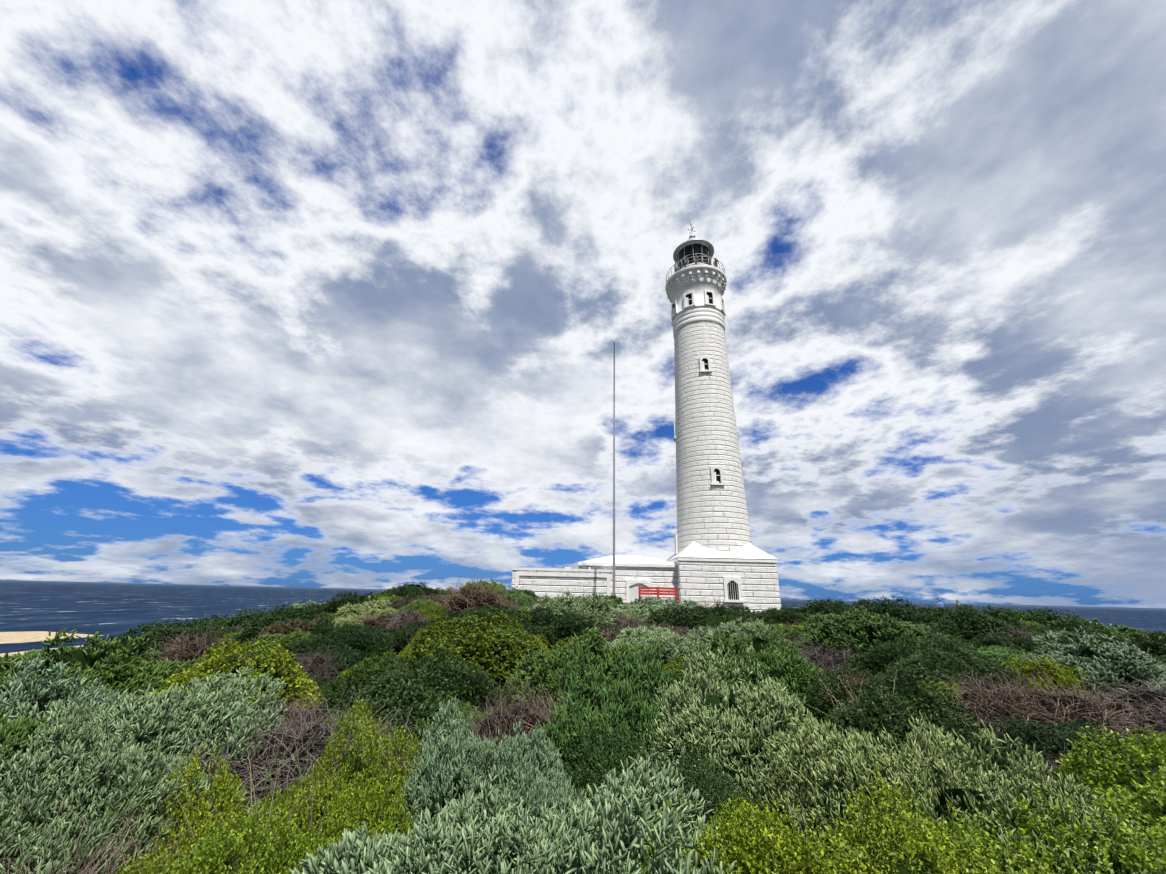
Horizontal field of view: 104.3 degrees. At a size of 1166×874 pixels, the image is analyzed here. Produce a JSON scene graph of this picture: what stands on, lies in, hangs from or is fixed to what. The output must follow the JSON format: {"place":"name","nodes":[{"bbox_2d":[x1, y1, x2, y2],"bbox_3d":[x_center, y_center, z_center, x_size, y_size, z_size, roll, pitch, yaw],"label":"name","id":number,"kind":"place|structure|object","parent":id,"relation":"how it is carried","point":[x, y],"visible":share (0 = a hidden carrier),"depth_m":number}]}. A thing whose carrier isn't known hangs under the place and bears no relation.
{"place":"outdoors","nodes":[
{"label":"outdoors","id":0,"kind":"place"},
{"bbox_2d":[0,631,1022,793],"bbox_3d":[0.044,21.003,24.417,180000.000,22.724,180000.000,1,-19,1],"label":"terrain","id":1,"kind":"structure","parent":0,"point":[20,637],"depth_m":184.16},
{"bbox_2d":[0,703,55,779],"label":"shrub","id":2,"kind":"object","parent":1,"relation":"on","point":[15,733],"visible":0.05,"depth_m":2.68},
{"bbox_2d":[0,652,136,737],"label":"sage shrub","id":3,"kind":"object","parent":1,"relation":"on","point":[97,695],"visible":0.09,"depth_m":3.74},
{"bbox_2d":[0,627,208,714],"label":"sage shrub","id":4,"kind":"object","parent":1,"relation":"on","point":[132,672],"visible":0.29,"depth_m":6.06},
{"bbox_2d":[0,695,268,873],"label":"sage shrub","id":5,"kind":"object","parent":1,"relation":"on","point":[101,773],"visible":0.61,"depth_m":2.17},
{"bbox_2d":[0,662,289,797],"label":"sage shrub","id":6,"kind":"object","parent":1,"relation":"on","point":[172,718],"visible":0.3,"depth_m":3.38},
{"bbox_2d":[0,760,300,873],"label":"twig shrub","id":7,"kind":"object","parent":1,"relation":"on","point":[84,866],"visible":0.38,"depth_m":1.86},
{"bbox_2d":[108,614,223,653],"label":"dark shrub","id":8,"kind":"object","parent":1,"relation":"on","point":[148,627],"visible":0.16,"depth_m":14.94},
{"bbox_2d":[115,841,217,873],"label":"broad shrub","id":9,"kind":"object","parent":1,"relation":"on","point":[148,864],"visible":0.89,"depth_m":1.70},
{"bbox_2d":[95,740,253,873],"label":"broad shrub","id":10,"kind":"object","parent":1,"relation":"on","point":[227,778],"visible":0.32,"depth_m":2.27},
{"bbox_2d":[42,725,306,855],"bbox_3d":[-2.131,1.985,2.372,1.352,0.711,1.060,8,-20,-19],"label":"grass tuft","id":11,"kind":"object","parent":1,"relation":"on","point":[207,791],"visible":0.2,"depth_m":2.46},
{"bbox_2d":[109,621,241,656],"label":"dark shrub","id":12,"kind":"object","parent":1,"relation":"on","point":[154,640],"visible":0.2,"depth_m":12.73},
{"bbox_2d":[133,618,241,664],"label":"twig shrub","id":13,"kind":"object","parent":1,"relation":"on","point":[185,650],"visible":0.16,"depth_m":9.91},
{"bbox_2d":[95,747,345,873],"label":"grass tuft","id":14,"kind":"object","parent":1,"relation":"on","point":[252,816],"visible":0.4,"depth_m":2.10},
{"bbox_2d":[195,639,261,662],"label":"broad shrub","id":15,"kind":"object","parent":1,"relation":"on","point":[248,647],"visible":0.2,"depth_m":9.39},
{"bbox_2d":[136,638,324,722],"bbox_3d":[-4.245,3.233,5.667,2.450,1.320,2.252,16,-24,-37],"label":"broad shrub","id":16,"kind":"object","parent":1,"relation":"on","point":[296,680],"visible":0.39,"depth_m":5.66},
{"bbox_2d":[199,607,277,627],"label":"dark shrub","id":17,"kind":"object","parent":1,"relation":"on","point":[231,621],"visible":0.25,"depth_m":17.04},
{"bbox_2d":[162,800,341,873],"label":"broad shrub","id":18,"kind":"object","parent":1,"relation":"on","point":[268,844],"visible":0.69,"depth_m":1.88},
{"bbox_2d":[225,599,333,646],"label":"dark shrub","id":19,"kind":"object","parent":1,"relation":"on","point":[249,633],"visible":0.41,"depth_m":12.57},
{"bbox_2d":[134,678,426,826],"bbox_3d":[-2.196,2.733,3.583,2.756,1.495,3.203,10,-21,-22],"label":"twig shrub","id":20,"kind":"object","parent":1,"relation":"on","point":[320,736],"visible":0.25,"depth_m":3.37},
{"bbox_2d":[251,627,311,660],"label":"sage shrub","id":21,"kind":"object","parent":1,"relation":"on","point":[288,639],"visible":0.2,"depth_m":9.61},
{"bbox_2d":[187,713,386,867],"bbox_3d":[-1.583,2.013,2.461,1.143,0.848,1.314,-7,-21,24],"label":"grass tuft","id":22,"kind":"object","parent":1,"relation":"on","point":[272,794],"visible":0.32,"depth_m":2.58},
{"bbox_2d":[250,616,334,644],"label":"dry shrub","id":23,"kind":"object","parent":1,"relation":"on","point":[285,629],"visible":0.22,"depth_m":11.00},
{"bbox_2d":[251,690,340,734],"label":"twig shrub","id":24,"kind":"object","parent":1,"relation":"on","point":[282,712],"visible":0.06,"depth_m":5.16},
{"bbox_2d":[217,757,402,872],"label":"grass tuft","id":25,"kind":"object","parent":1,"relation":"on","point":[311,818],"visible":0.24,"depth_m":2.24},
{"bbox_2d":[290,644,354,681],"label":"twig shrub","id":26,"kind":"object","parent":1,"relation":"on","point":[315,664],"visible":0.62,"depth_m":8.04},
{"bbox_2d":[223,695,423,873],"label":"broad shrub","id":27,"kind":"object","parent":1,"relation":"on","point":[352,765],"visible":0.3,"depth_m":2.66},
{"bbox_2d":[300,670,355,713],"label":"dark shrub","id":28,"kind":"object","parent":1,"relation":"on","point":[326,687],"visible":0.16,"depth_m":6.23},
{"bbox_2d":[278,617,393,672],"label":"dark shrub","id":29,"kind":"object","parent":1,"relation":"on","point":[359,643],"visible":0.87,"depth_m":8.73},
{"bbox_2d":[302,591,381,615],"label":"dark shrub","id":30,"kind":"object","parent":1,"relation":"on","point":[330,606],"visible":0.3,"depth_m":15.02},
{"bbox_2d":[331,596,397,632],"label":"sage shrub","id":31,"kind":"object","parent":1,"relation":"on","point":[348,612],"visible":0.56,"depth_m":13.56},
{"bbox_2d":[325,689,403,746],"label":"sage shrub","id":32,"kind":"object","parent":1,"relation":"on","point":[378,706],"visible":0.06,"depth_m":4.86},
{"bbox_2d":[337,649,400,690],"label":"broad shrub","id":33,"kind":"object","parent":1,"relation":"on","point":[349,670],"visible":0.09,"depth_m":7.50},
{"bbox_2d":[314,758,435,871],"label":"broad shrub","id":34,"kind":"object","parent":1,"relation":"on","point":[381,823],"visible":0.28,"depth_m":2.23},
{"bbox_2d":[350,608,407,629],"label":"twig shrub","id":35,"kind":"object","parent":1,"relation":"on","point":[382,620],"visible":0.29,"depth_m":12.57},
{"bbox_2d":[371,624,401,653],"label":"dark shrub","id":36,"kind":"object","parent":1,"relation":"on","point":[388,632],"visible":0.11,"depth_m":9.89},
{"bbox_2d":[384,591,427,608],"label":"twig shrub","id":37,"kind":"object","parent":1,"relation":"on","point":[395,603],"visible":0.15,"depth_m":15.50},
{"bbox_2d":[385,602,430,629],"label":"twig shrub","id":38,"kind":"object","parent":1,"relation":"on","point":[404,618],"visible":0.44,"depth_m":11.86},
{"bbox_2d":[397,626,427,666],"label":"broad shrub","id":39,"kind":"object","parent":1,"relation":"on","point":[407,650],"visible":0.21,"depth_m":8.92},
{"bbox_2d":[386,580,439,601],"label":"dark shrub","id":40,"kind":"object","parent":1,"relation":"on","point":[406,590],"visible":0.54,"depth_m":17.33},
{"bbox_2d":[312,650,519,754],"bbox_3d":[-2.098,3.440,5.805,2.379,1.190,2.902,-1,-19,8],"label":"dark shrub","id":41,"kind":"object","parent":1,"relation":"on","point":[415,687],"visible":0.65,"depth_m":5.56},
{"bbox_2d":[390,618,451,654],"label":"dark shrub","id":42,"kind":"object","parent":1,"relation":"on","point":[408,632],"visible":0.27,"depth_m":9.72},
{"bbox_2d":[398,599,444,614],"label":"sage shrub","id":43,"kind":"object","parent":1,"relation":"on","point":[416,604],"visible":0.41,"depth_m":13.58},
{"bbox_2d":[414,601,451,622],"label":"broad shrub","id":44,"kind":"object","parent":1,"relation":"on","point":[434,614],"visible":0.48,"depth_m":12.63},
{"bbox_2d":[390,697,496,764],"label":"sage shrub","id":45,"kind":"object","parent":1,"relation":"on","point":[468,707],"visible":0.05,"depth_m":4.85},
{"bbox_2d":[438,607,503,623],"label":"dark shrub","id":46,"kind":"object","parent":1,"relation":"on","point":[464,613],"visible":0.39,"depth_m":11.67},
{"bbox_2d":[428,573,516,614],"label":"twig shrub","id":47,"kind":"object","parent":1,"relation":"on","point":[466,598],"visible":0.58,"depth_m":13.16},
{"bbox_2d":[368,696,581,873],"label":"sage shrub","id":48,"kind":"object","parent":1,"relation":"on","point":[532,778],"visible":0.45,"depth_m":2.51},
{"bbox_2d":[411,608,541,686],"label":"broad shrub","id":49,"kind":"object","parent":1,"relation":"on","point":[495,648],"visible":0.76,"depth_m":8.03},
{"bbox_2d":[459,578,507,592],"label":"sage shrub","id":50,"kind":"object","parent":1,"relation":"on","point":[500,586],"visible":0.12,"depth_m":19.74},
{"bbox_2d":[476,601,524,628],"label":"dark shrub","id":51,"kind":"object","parent":1,"relation":"on","point":[507,611],"visible":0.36,"depth_m":12.36},
{"bbox_2d":[487,588,535,606],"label":"sage shrub","id":52,"kind":"object","parent":1,"relation":"on","point":[525,599],"visible":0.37,"depth_m":17.57},
{"bbox_2d":[275,752,755,873],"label":"sage shrub","id":53,"kind":"object","parent":1,"relation":"on","point":[588,834],"visible":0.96,"depth_m":1.62},
{"bbox_2d":[439,664,596,752],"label":"twig shrub","id":54,"kind":"object","parent":1,"relation":"on","point":[502,721],"visible":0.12,"depth_m":4.42},
{"bbox_2d":[515,606,596,647],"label":"dark shrub","id":55,"kind":"object","parent":1,"relation":"on","point":[550,627],"visible":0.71,"depth_m":11.11},
{"bbox_2d":[498,670,621,765],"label":"shrub","id":56,"kind":"object","parent":1,"relation":"on","point":[552,712],"visible":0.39,"depth_m":3.89},
{"bbox_2d":[527,591,616,628],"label":"sage shrub","id":57,"kind":"object","parent":1,"relation":"on","point":[600,611],"visible":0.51,"depth_m":13.68},
{"bbox_2d":[500,626,662,716],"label":"shrub","id":58,"kind":"object","parent":1,"relation":"on","point":[546,666],"visible":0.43,"depth_m":6.48},
{"bbox_2d":[590,624,619,643],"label":"twig shrub","id":59,"kind":"object","parent":1,"relation":"on","point":[609,637],"visible":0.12,"depth_m":11.09},
{"bbox_2d":[529,642,688,791],"bbox_3d":[0.242,2.895,4.307,1.949,1.751,2.398,3,-19,-5],"label":"shrub","id":60,"kind":"object","parent":1,"relation":"on","point":[634,711],"visible":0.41,"depth_m":4.17},
{"bbox_2d":[613,340,614,593],"bbox_3d":[2.188,2.214,31.911,0.600,20.587,0.600,1,-19,1],"label":"flagpole","id":61,"kind":"object","parent":1,"relation":"on","point":[614,476],"visible":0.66,"depth_m":31.63},
{"bbox_2d":[616,614,646,628],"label":"twig shrub","id":62,"kind":"object","parent":1,"relation":"on","point":[629,623],"visible":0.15,"depth_m":14.45},
{"bbox_2d":[610,603,670,622],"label":"sage shrub","id":63,"kind":"object","parent":1,"relation":"on","point":[642,611],"visible":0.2,"depth_m":18.44},
{"bbox_2d":[511,221,780,612],"bbox_3d":[5.276,-4.084,42.334,20.010,41.690,9.230,1,-19,1],"label":"lighthouse","id":64,"kind":"object","parent":1,"relation":"on","point":[718,556],"visible":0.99,"depth_m":37.54},
{"bbox_2d":[597,625,704,666],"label":"sage shrub","id":65,"kind":"object","parent":1,"relation":"on","point":[672,645],"visible":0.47,"depth_m":9.66},
{"bbox_2d":[638,586,679,602],"bbox_3d":[5.075,10.597,30.235,2.735,1.160,0.908,1,-19,1],"label":"bench","id":66,"kind":"object","parent":1,"relation":"on","point":[670,591],"visible":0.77,"depth_m":30.45},
{"bbox_2d":[625,596,700,611],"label":"sage shrub","id":67,"kind":"object","parent":1,"relation":"on","point":[656,601],"visible":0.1,"depth_m":20.89},
{"bbox_2d":[660,655,691,678],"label":"broad shrub","id":68,"kind":"object","parent":1,"relation":"on","point":[675,665],"visible":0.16,"depth_m":8.73},
{"bbox_2d":[561,719,804,873],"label":"dark shrub","id":69,"kind":"object","parent":1,"relation":"on","point":[723,793],"visible":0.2,"depth_m":2.65},
{"bbox_2d":[643,603,742,631],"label":"dark shrub","id":70,"kind":"object","parent":1,"relation":"on","point":[681,618],"visible":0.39,"depth_m":15.11},
{"bbox_2d":[636,791,792,873],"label":"broad shrub","id":71,"kind":"object","parent":1,"relation":"on","point":[748,825],"visible":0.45,"depth_m":1.76},
{"bbox_2d":[684,599,753,619],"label":"dark shrub","id":72,"kind":"object","parent":1,"relation":"on","point":[722,610],"visible":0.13,"depth_m":18.38},
{"bbox_2d":[692,613,750,634],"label":"dark shrub","id":73,"kind":"object","parent":1,"relation":"on","point":[711,622],"visible":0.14,"depth_m":13.42},
{"bbox_2d":[629,644,850,819],"bbox_3d":[1.327,2.722,3.915,2.064,1.728,2.110,18,-25,-40],"label":"sage shrub","id":74,"kind":"object","parent":1,"relation":"on","point":[727,728],"visible":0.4,"depth_m":3.58},
{"bbox_2d":[685,617,800,656],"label":"sage shrub","id":75,"kind":"object","parent":1,"relation":"on","point":[706,634],"visible":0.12,"depth_m":10.71},
{"bbox_2d":[681,622,835,701],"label":"sage shrub","id":76,"kind":"object","parent":1,"relation":"on","point":[780,661],"visible":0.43,"depth_m":7.04},
{"bbox_2d":[742,606,813,627],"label":"dark shrub","id":77,"kind":"object","parent":1,"relation":"on","point":[785,616],"visible":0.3,"depth_m":15.30},
{"bbox_2d":[682,797,886,873],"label":"broad shrub","id":78,"kind":"object","parent":1,"relation":"on","point":[806,860],"visible":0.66,"depth_m":1.73},
{"bbox_2d":[779,626,806,641],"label":"sage shrub","id":79,"kind":"object","parent":1,"relation":"on","point":[791,633],"visible":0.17,"depth_m":12.03},
{"bbox_2d":[794,638,861,671],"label":"twig shrub","id":80,"kind":"object","parent":1,"relation":"on","point":[823,658],"visible":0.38,"depth_m":9.72},
{"bbox_2d":[806,598,856,614],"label":"dark shrub","id":81,"kind":"object","parent":1,"relation":"on","point":[822,609],"visible":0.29,"depth_m":18.50},
{"bbox_2d":[822,657,878,685],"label":"twig shrub","id":82,"kind":"object","parent":1,"relation":"on","point":[837,674],"visible":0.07,"depth_m":8.24},
{"bbox_2d":[801,670,936,750],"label":"dry shrub","id":83,"kind":"object","parent":1,"relation":"on","point":[855,701],"visible":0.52,"depth_m":4.41},
{"bbox_2d":[794,606,974,656],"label":"sage shrub","id":84,"kind":"object","parent":1,"relation":"on","point":[864,630],"visible":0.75,"depth_m":10.32},
{"bbox_2d":[853,595,942,622],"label":"dark shrub","id":85,"kind":"object","parent":1,"relation":"on","point":[897,611],"visible":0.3,"depth_m":15.25},
{"bbox_2d":[799,661,1021,794],"bbox_3d":[3.025,3.043,4.723,2.573,1.358,2.070,-7,-21,24],"label":"dark shrub","id":86,"kind":"object","parent":1,"relation":"on","point":[872,701],"visible":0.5,"depth_m":4.43},
{"bbox_2d":[824,635,1027,694],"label":"dark shrub","id":87,"kind":"object","parent":1,"relation":"on","point":[950,659],"visible":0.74,"depth_m":7.69},
{"bbox_2d":[908,603,949,613],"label":"dark shrub","id":88,"kind":"object","parent":1,"relation":"on","point":[926,610],"visible":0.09,"depth_m":17.20},
{"bbox_2d":[917,681,963,716],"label":"broad shrub","id":89,"kind":"object","parent":1,"relation":"on","point":[944,684],"visible":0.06,"depth_m":6.56},
{"bbox_2d":[920,635,967,648],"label":"dark shrub","id":90,"kind":"object","parent":1,"relation":"on","point":[938,643],"visible":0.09,"depth_m":9.71},
{"bbox_2d":[820,768,1078,873],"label":"broad shrub","id":91,"kind":"object","parent":1,"relation":"on","point":[898,865],"visible":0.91,"depth_m":1.80},
{"bbox_2d":[756,708,1165,873],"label":"sage shrub","id":92,"kind":"object","parent":1,"relation":"on","point":[969,781],"visible":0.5,"depth_m":2.32},
{"bbox_2d":[908,602,1039,641],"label":"dark shrub","id":93,"kind":"object","parent":1,"relation":"on","point":[966,624],"visible":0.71,"depth_m":12.07},
{"bbox_2d":[947,671,1006,692],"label":"twig shrub","id":94,"kind":"object","parent":1,"relation":"on","point":[981,685],"visible":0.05,"depth_m":6.99},
{"bbox_2d":[954,647,1033,677],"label":"sage shrub","id":95,"kind":"object","parent":1,"relation":"on","point":[1003,657],"visible":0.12,"depth_m":8.43},
{"bbox_2d":[833,786,1165,873],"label":"broad shrub","id":96,"kind":"object","parent":1,"relation":"on","point":[1135,846],"visible":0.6,"depth_m":1.81},
{"bbox_2d":[977,645,1027,655],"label":"sage shrub","id":97,"kind":"object","parent":1,"relation":"on","point":[997,648],"visible":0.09,"depth_m":9.19},
{"bbox_2d":[967,630,1038,654],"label":"dark shrub","id":98,"kind":"object","parent":1,"relation":"on","point":[1013,642],"visible":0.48,"depth_m":10.00},
{"bbox_2d":[1013,623,1058,634],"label":"dark shrub","id":99,"kind":"object","parent":1,"relation":"on","point":[1032,627],"visible":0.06,"depth_m":12.10},
{"bbox_2d":[916,655,1164,752],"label":"twig shrub","id":100,"kind":"object","parent":1,"relation":"on","point":[987,706],"visible":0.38,"depth_m":5.28},
{"bbox_2d":[1001,654,1094,695],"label":"broad shrub","id":101,"kind":"object","parent":1,"relation":"on","point":[1053,669],"visible":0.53,"depth_m":7.10},
{"bbox_2d":[1005,738,1098,811],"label":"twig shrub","id":102,"kind":"object","parent":1,"relation":"on","point":[1047,774],"visible":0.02,"depth_m":3.75},
{"bbox_2d":[999,606,1126,639],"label":"dark shrub","id":103,"kind":"object","parent":1,"relation":"on","point":[1047,619],"visible":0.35,"depth_m":14.79},
{"bbox_2d":[985,714,1165,775],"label":"dark shrub","id":104,"kind":"object","parent":1,"relation":"on","point":[1052,742],"visible":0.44,"depth_m":4.46},
{"bbox_2d":[1047,621,1120,641],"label":"dark shrub","id":105,"kind":"object","parent":1,"relation":"on","point":[1072,631],"visible":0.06,"depth_m":12.85},
{"bbox_2d":[1025,626,1165,700],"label":"sage shrub","id":106,"kind":"object","parent":1,"relation":"on","point":[1086,652],"visible":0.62,"depth_m":7.12},
{"bbox_2d":[1035,724,1165,844],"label":"broad shrub","id":107,"kind":"object","parent":1,"relation":"on","point":[1125,788],"visible":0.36,"depth_m":2.87},
{"bbox_2d":[1082,618,1148,640],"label":"sage shrub","id":108,"kind":"object","parent":1,"relation":"on","point":[1121,630],"visible":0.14,"depth_m":17.77},
{"bbox_2d":[1073,666,1165,735],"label":"twig shrub","id":109,"kind":"object","parent":1,"relation":"on","point":[1152,701],"visible":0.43,"depth_m":5.77},
{"bbox_2d":[1112,813,1165,850],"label":"broad shrub","id":110,"kind":"object","parent":1,"relation":"on","point":[1162,828],"visible":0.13,"depth_m":2.33},
{"bbox_2d":[1117,630,1165,658],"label":"dark shrub","id":111,"kind":"object","parent":1,"relation":"on","point":[1156,647],"visible":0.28,"depth_m":9.43},
{"bbox_2d":[1126,725,1165,753],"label":"broad shrub","id":112,"kind":"object","parent":1,"relation":"on","point":[1158,735],"visible":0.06,"depth_m":4.69},
{"bbox_2d":[0,580,1165,653],"bbox_3d":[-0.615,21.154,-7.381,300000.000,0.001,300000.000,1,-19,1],"label":"sea","id":113,"kind":"structure","parent":0,"point":[105,609],"depth_m":660.28},
{"bbox_2d":[0,0,1165,607],"label":"sky","id":114,"kind":"structure","parent":0,"point":[293,293]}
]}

